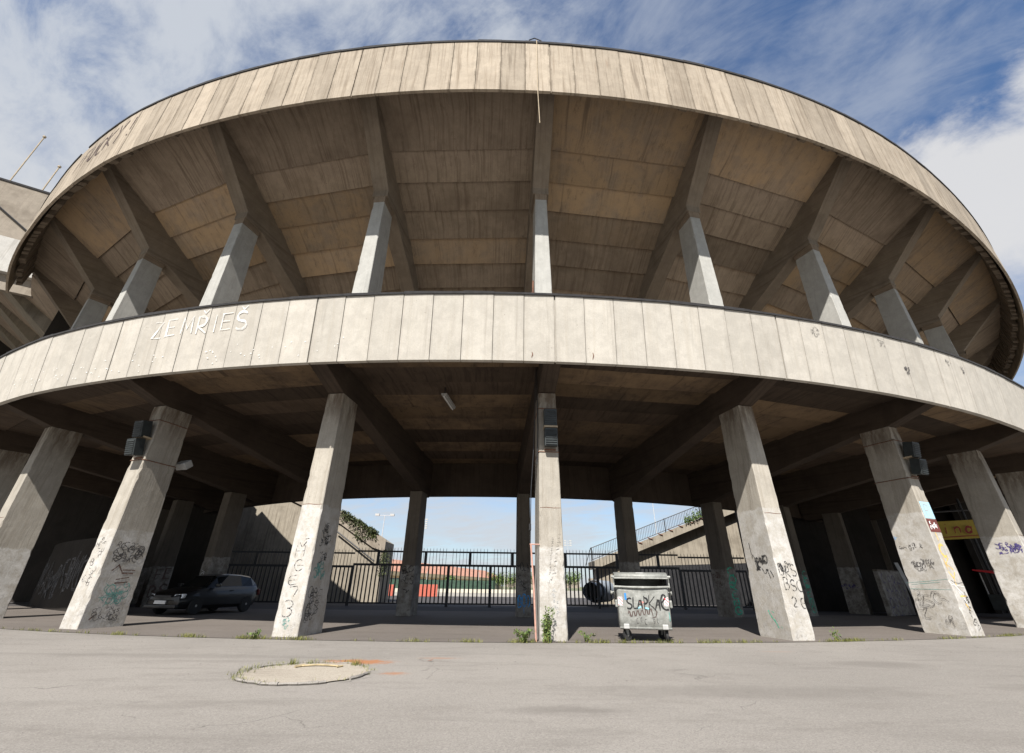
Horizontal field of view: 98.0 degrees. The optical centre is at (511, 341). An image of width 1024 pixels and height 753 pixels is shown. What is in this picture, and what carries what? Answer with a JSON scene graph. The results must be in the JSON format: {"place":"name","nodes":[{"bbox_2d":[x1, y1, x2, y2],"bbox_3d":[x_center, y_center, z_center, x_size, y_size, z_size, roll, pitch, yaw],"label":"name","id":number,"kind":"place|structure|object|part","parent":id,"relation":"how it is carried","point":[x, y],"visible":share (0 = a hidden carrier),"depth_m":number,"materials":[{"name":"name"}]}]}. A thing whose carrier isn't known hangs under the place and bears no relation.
{"place":"outdoors","nodes":[
{"label":"outdoors","id":0,"kind":"place"},
{"bbox_2d":[394,591,584,597],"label":"plaza","id":1,"kind":"structure","parent":0,"point":[499,594],"depth_m":63.18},
{"bbox_2d":[375,513,394,535],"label":"light mast","id":2,"kind":"object","parent":1,"relation":"on","point":[384,519],"visible":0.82,"depth_m":101.93,"materials":[{"name":"grey metal"}]},
{"bbox_2d":[390,559,500,588],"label":"long building","id":3,"kind":"structure","parent":1,"relation":"on","point":[442,572],"depth_m":122.36,"materials":[{"name":"orange tile"}]},
{"bbox_2d":[390,572,532,592],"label":"sports fence","id":4,"kind":"object","parent":1,"relation":"on","point":[458,585],"visible":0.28,"depth_m":78.30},
{"bbox_2d":[9,596,1011,616],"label":"yard","id":5,"kind":"structure","parent":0,"point":[437,607],"depth_m":24.96,"materials":[{"name":"grey asphalt"}]},
{"bbox_2d":[0,177,76,355],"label":"grandstand","id":6,"kind":"object","parent":5,"relation":"on","point":[28,311],"visible":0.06,"depth_m":30.30,"materials":[{"name":"grey concrete"}]},
{"bbox_2d":[0,207,26,230],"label":"cable","id":7,"kind":"object","parent":6,"relation":"attached to","point":[10,216],"depth_m":30.07,"materials":[{"name":"black rubber"}]},
{"bbox_2d":[10,135,46,179],"bbox_3d":[-35.117,-13.247,32.225,0.185,4.920,0.185,12,-31,-20],"label":"roof pole","id":8,"kind":"object","parent":6,"relation":"on","point":[31,153],"visible":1,"depth_m":32.28,"materials":[{"name":"grey metal"}]},
{"bbox_2d":[42,165,60,189],"bbox_3d":[-33.668,-11.851,32.449,0.185,2.720,0.185,12,-31,-20],"label":"roof pole","id":9,"kind":"object","parent":6,"relation":"on","point":[58,166],"visible":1,"depth_m":32.54,"materials":[{"name":"grey metal"}]},
{"bbox_2d":[227,548,354,605],"bbox_3d":[-13.362,13.809,26.214,7.750,2.980,0.100,1,-29,-1],"label":"iron fence","id":10,"kind":"object","parent":5,"relation":"on","point":[256,557],"visible":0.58,"depth_m":26.32,"materials":[{"name":"black metal"}]},
{"bbox_2d":[226,501,393,601],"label":"retaining wall","id":11,"kind":"structure","parent":5,"relation":"on","point":[271,527],"depth_m":32.42,"materials":[{"name":"concrete"}]},
{"bbox_2d":[340,510,390,577],"bbox_3d":[-10.810,14.726,32.476,4.501,4.670,1.217,1,-29,-1],"label":"ivy","id":12,"kind":"object","parent":11,"relation":"attached to","point":[372,531],"visible":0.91,"depth_m":32.77,"materials":[{"name":"green plant"}]},
{"bbox_2d":[388,585,393,595],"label":"red board","id":13,"kind":"object","parent":5,"relation":"on","point":[392,589],"visible":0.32,"depth_m":49.00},
{"bbox_2d":[346,548,449,606],"bbox_3d":[-6.639,13.889,26.335,5.700,3.100,0.100,1,-29,-1],"label":"iron fence","id":14,"kind":"object","parent":5,"relation":"on","point":[377,563],"visible":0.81,"depth_m":26.27,"materials":[{"name":"black metal"}]},
{"bbox_2d":[419,584,437,596],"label":"red board","id":15,"kind":"object","parent":5,"relation":"on","point":[428,591],"visible":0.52,"depth_m":48.16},
{"bbox_2d":[446,548,490,606],"bbox_3d":[-2.540,13.970,26.392,2.500,3.100,0.100,1,-29,-1],"label":"iron fence","id":16,"kind":"object","parent":5,"relation":"on","point":[452,565],"visible":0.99,"depth_m":26.30,"materials":[{"name":"black metal"}]},
{"bbox_2d":[489,549,533,607],"bbox_3d":[0.009,14.021,26.427,2.600,3.100,0.100,1,-29,-1],"label":"iron fence","id":17,"kind":"object","parent":5,"relation":"on","point":[511,562],"visible":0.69,"depth_m":26.28,"materials":[{"name":"black metal"}]},
{"bbox_2d":[534,550,599,608],"bbox_3d":[3.208,14.084,26.471,3.800,3.100,0.100,1,-29,-1],"label":"iron fence","id":18,"kind":"object","parent":5,"relation":"on","point":[573,567],"visible":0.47,"depth_m":26.40,"materials":[{"name":"black metal"}]},
{"bbox_2d":[583,580,613,602],"bbox_3d":[5.694,16.327,29.062,1.280,1.280,4.200,-11,-31,21],"label":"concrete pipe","id":19,"kind":"object","parent":5,"relation":"on","point":[592,591],"visible":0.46,"depth_m":28.24,"materials":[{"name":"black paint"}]},
{"bbox_2d":[596,550,685,609],"bbox_3d":[7.607,14.171,26.531,5.000,3.100,0.100,1,-29,-1],"label":"iron fence","id":20,"kind":"object","parent":5,"relation":"on","point":[613,567],"visible":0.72,"depth_m":26.73,"materials":[{"name":"black metal"}]},
{"bbox_2d":[585,507,753,605],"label":"stair ramp","id":21,"kind":"structure","parent":5,"relation":"on","point":[688,539],"depth_m":34.78,"materials":[{"name":"concrete"}]},
{"bbox_2d":[684,509,701,523],"bbox_3d":[14.955,13.713,35.732,2.489,1.818,0.770,1,-29,-1],"label":"bush","id":22,"kind":"object","parent":21,"relation":"on","point":[690,519],"visible":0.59,"depth_m":35.49,"materials":[{"name":"green plant"}]},
{"bbox_2d":[678,553,754,610],"bbox_3d":[12.130,14.313,26.565,4.050,2.980,0.100,1,-29,-1],"label":"iron fence","id":23,"kind":"object","parent":5,"relation":"on","point":[739,571],"visible":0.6,"depth_m":26.45,"materials":[{"name":"black metal"}]},
{"bbox_2d":[932,499,1009,613],"bbox_3d":[24.485,11.039,23.211,6.164,5.750,0.119,-3,-29,6],"label":"scaffold frame","id":24,"kind":"object","parent":5,"relation":"on","point":[962,510],"visible":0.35,"depth_m":23.33,"materials":[{"name":"black paint"}]},
{"bbox_2d":[937,520,979,539],"bbox_3d":[24.483,9.967,23.650,6.053,1.250,0.163,-3,-29,6],"label":"banner","id":25,"kind":"object","parent":24,"relation":"hanging from","point":[960,529],"visible":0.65,"depth_m":23.70,"materials":[{"name":"yellow fabric"}]},
{"bbox_2d":[0,629,1023,752],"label":"road","id":26,"kind":"structure","parent":0,"point":[73,695],"depth_m":5.04,"materials":[{"name":"grey asphalt"}]},
{"bbox_2d":[227,657,374,685],"bbox_3d":[-2.942,4.656,6.348,2.017,0.122,2.056,1,-29,-1],"label":"round patch","id":27,"kind":"object","parent":26,"relation":"on","point":[278,674],"visible":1,"depth_m":6.16,"materials":[{"name":"concrete"}]},
{"bbox_2d":[294,664,342,667],"bbox_3d":[-2.880,4.848,6.641,0.684,0.040,0.160,1,-29,-1],"label":"dry stick","id":28,"kind":"object","parent":27,"relation":"on","point":[304,665],"visible":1,"depth_m":6.68,"materials":[{"name":"wood"}]},
{"bbox_2d":[11,632,1021,732],"bbox_3d":[0.248,5.860,8.376,32.904,0.008,10.657,1,-29,-1],"label":"grit","id":29,"kind":"object","parent":26,"relation":"on","point":[494,648],"visible":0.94,"depth_m":8.89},
{"bbox_2d":[0,606,1023,642],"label":"pavement","id":30,"kind":"structure","parent":0,"point":[429,626],"depth_m":13.82,"materials":[{"name":"grey asphalt"}]},
{"bbox_2d":[143,574,259,614],"bbox_3d":[-12.728,10.507,18.581,2.100,1.435,4.145,-6,-30,12],"label":"parked car","id":31,"kind":"object","parent":30,"relation":"on","point":[210,592],"visible":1,"depth_m":18.04,"materials":[{"name":"black paint"}]},
{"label":"windows","id":32,"kind":"part","parent":31,"relation":"part of","materials":[{"name":"black glass"}]},
{"bbox_2d":[247,628,261,637],"bbox_3d":[-5.795,6.572,10.005,0.288,0.212,0.290,18,-33,-29],"label":"leafy weed","id":33,"kind":"object","parent":30,"relation":"on","point":[258,632],"visible":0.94,"depth_m":10.01,"materials":[{"name":"green plant"}]},
{"bbox_2d":[0,39,1023,640],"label":"stadium","id":34,"kind":"object","parent":30,"relation":"on","point":[782,323],"visible":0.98,"depth_m":17.82,"materials":[{"name":"concrete"}]},
{"bbox_2d":[124,420,152,458],"bbox_3d":[-11.486,2.992,13.711,0.380,1.125,0.460,-7,-30,15],"label":"louvred lamp","id":35,"kind":"object","parent":34,"relation":"attached to","point":[141,435],"visible":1,"depth_m":13.62,"materials":[{"name":"black metal"}]},
{"bbox_2d":[175,460,192,469],"bbox_3d":[-10.995,4.128,14.818,0.600,0.327,0.330,-7,-30,15],"label":"reflector lamp","id":36,"kind":"object","parent":34,"relation":"attached to","point":[184,465],"visible":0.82,"depth_m":14.70,"materials":[{"name":"grey metal"}]},
{"bbox_2d":[441,387,455,409],"bbox_3d":[-2.158,1.946,15.205,0.194,0.402,1.313,-3,-29,6],"label":"ceiling lamp","id":37,"kind":"object","parent":34,"relation":"hanging from","point":[449,401],"visible":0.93,"depth_m":14.97,"materials":[{"name":"white plastic"}]},
{"bbox_2d":[529,367,537,543],"bbox_3d":[0.599,2.901,12.338,0.282,4.980,0.065,-2,-29,5],"label":"hanging cable","id":38,"kind":"object","parent":34,"relation":"attached to","point":[533,444],"visible":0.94,"depth_m":12.41,"materials":[{"name":"black rubber"}]},
{"bbox_2d":[530,544,539,641],"bbox_3d":[0.570,5.929,10.594,0.255,2.035,0.159,8,-30,-12],"label":"drain pipe","id":39,"kind":"object","parent":34,"relation":"attached to","point":[533,591],"visible":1,"depth_m":10.55,"materials":[{"name":"metal"}]},
{"bbox_2d":[536,40,539,122],"bbox_3d":[0.880,-9.076,15.447,0.066,5.012,0.549,2,-29,-3],"label":"hanging rope","id":40,"kind":"object","parent":34,"relation":"hanging from","point":[537,84],"visible":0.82,"depth_m":15.00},
{"bbox_2d":[543,408,557,450],"bbox_3d":[1.078,2.451,12.460,0.380,1.137,0.308,2,-29,-2],"label":"louvred lamp","id":41,"kind":"object","parent":34,"relation":"attached to","point":[550,427],"visible":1,"depth_m":12.33,"materials":[{"name":"black metal"}]},
{"bbox_2d":[902,442,928,477],"bbox_3d":[13.409,3.902,14.812,0.380,1.125,0.460,12,-31,-19],"label":"louvred lamp","id":42,"kind":"object","parent":34,"relation":"attached to","point":[913,456],"visible":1,"depth_m":14.72,"materials":[{"name":"black metal"}]},
{"bbox_2d":[513,628,534,642],"bbox_3d":[0.263,6.585,9.952,0.468,0.292,0.343,7,-29,-11],"label":"leafy weed","id":43,"kind":"object","parent":30,"relation":"on","point":[526,634],"visible":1,"depth_m":9.93,"materials":[{"name":"green plant"}]},
{"bbox_2d":[540,606,555,642],"bbox_3d":[0.803,6.418,10.110,0.388,0.725,0.436,1,-29,-1],"label":"leafy weed","id":44,"kind":"object","parent":30,"relation":"on","point":[546,630],"visible":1,"depth_m":10.04,"materials":[{"name":"green plant"}]},
{"bbox_2d":[578,630,595,641],"bbox_3d":[1.701,6.749,10.184,0.407,0.257,0.524,-13,-32,24],"label":"leafy weed","id":45,"kind":"object","parent":30,"relation":"on","point":[586,636],"visible":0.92,"depth_m":10.21,"materials":[{"name":"green plant"}]},
{"bbox_2d":[611,572,672,641],"bbox_3d":[3.220,6.518,10.991,1.480,1.440,1.067,-4,-29,9],"label":"waste container","id":46,"kind":"object","parent":30,"relation":"on","point":[642,601],"visible":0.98,"depth_m":10.64,"materials":[{"name":"metal"}]},
{"bbox_2d":[829,627,841,640],"bbox_3d":[7.987,7.228,10.964,0.235,0.347,0.186,1,-29,-1],"label":"leafy weed","id":47,"kind":"object","parent":30,"relation":"on","point":[837,638],"visible":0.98,"depth_m":10.97,"materials":[{"name":"green plant"}]},
{"bbox_2d":[894,563,911,594],"bbox_3d":[18.791,11.706,20.971,0.150,2.300,0.563,11,-31,-19],"label":"leaning board","id":48,"kind":"object","parent":30,"relation":"on","point":[900,571],"visible":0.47,"depth_m":21.32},
{"bbox_2d":[972,569,1008,610],"bbox_3d":[24.022,12.113,21.346,2.600,2.060,1.400,16,-32,-26],"label":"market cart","id":49,"kind":"object","parent":30,"relation":"on","point":[998,601],"visible":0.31,"depth_m":21.01,"materials":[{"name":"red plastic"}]},
{"bbox_2d":[2,626,1021,642],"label":"kerb grass","id":50,"kind":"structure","parent":0,"point":[532,640],"depth_m":10.17,"materials":[{"name":"green plant"}]},
{"bbox_2d":[0,0,1023,586],"label":"sky","id":51,"kind":"structure","parent":0,"point":[941,80],"materials":[{"name":"blue"}]},
{"bbox_2d":[503,586,581,590],"bbox_3d":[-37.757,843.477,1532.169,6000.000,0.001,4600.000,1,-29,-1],"label":"ground","id":52,"kind":"structure","parent":0,"point":[576,589],"depth_m":212.74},
{"bbox_2d":[487,571,507,588],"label":"distant tree","id":53,"kind":"object","parent":52,"relation":"on","point":[500,578],"visible":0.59,"depth_m":157.47,"materials":[{"name":"green plant"}]},
{"bbox_2d":[501,571,515,588],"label":"distant tree","id":54,"kind":"object","parent":52,"relation":"on","point":[512,577],"visible":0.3,"depth_m":166.88,"materials":[{"name":"green plant"}]},
{"bbox_2d":[564,540,571,586],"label":"light mast","id":55,"kind":"object","parent":52,"relation":"on","point":[569,545],"visible":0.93,"depth_m":182.27,"materials":[{"name":"grey metal"}]},
{"bbox_2d":[565,571,580,589],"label":"distant tree","id":56,"kind":"object","parent":52,"relation":"on","point":[575,575],"visible":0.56,"depth_m":157.80,"materials":[{"name":"green plant"}]},
{"bbox_2d":[507,578,592,587],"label":"distant buildings","id":57,"kind":"structure","parent":0,"point":[576,586],"depth_m":412.39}
]}

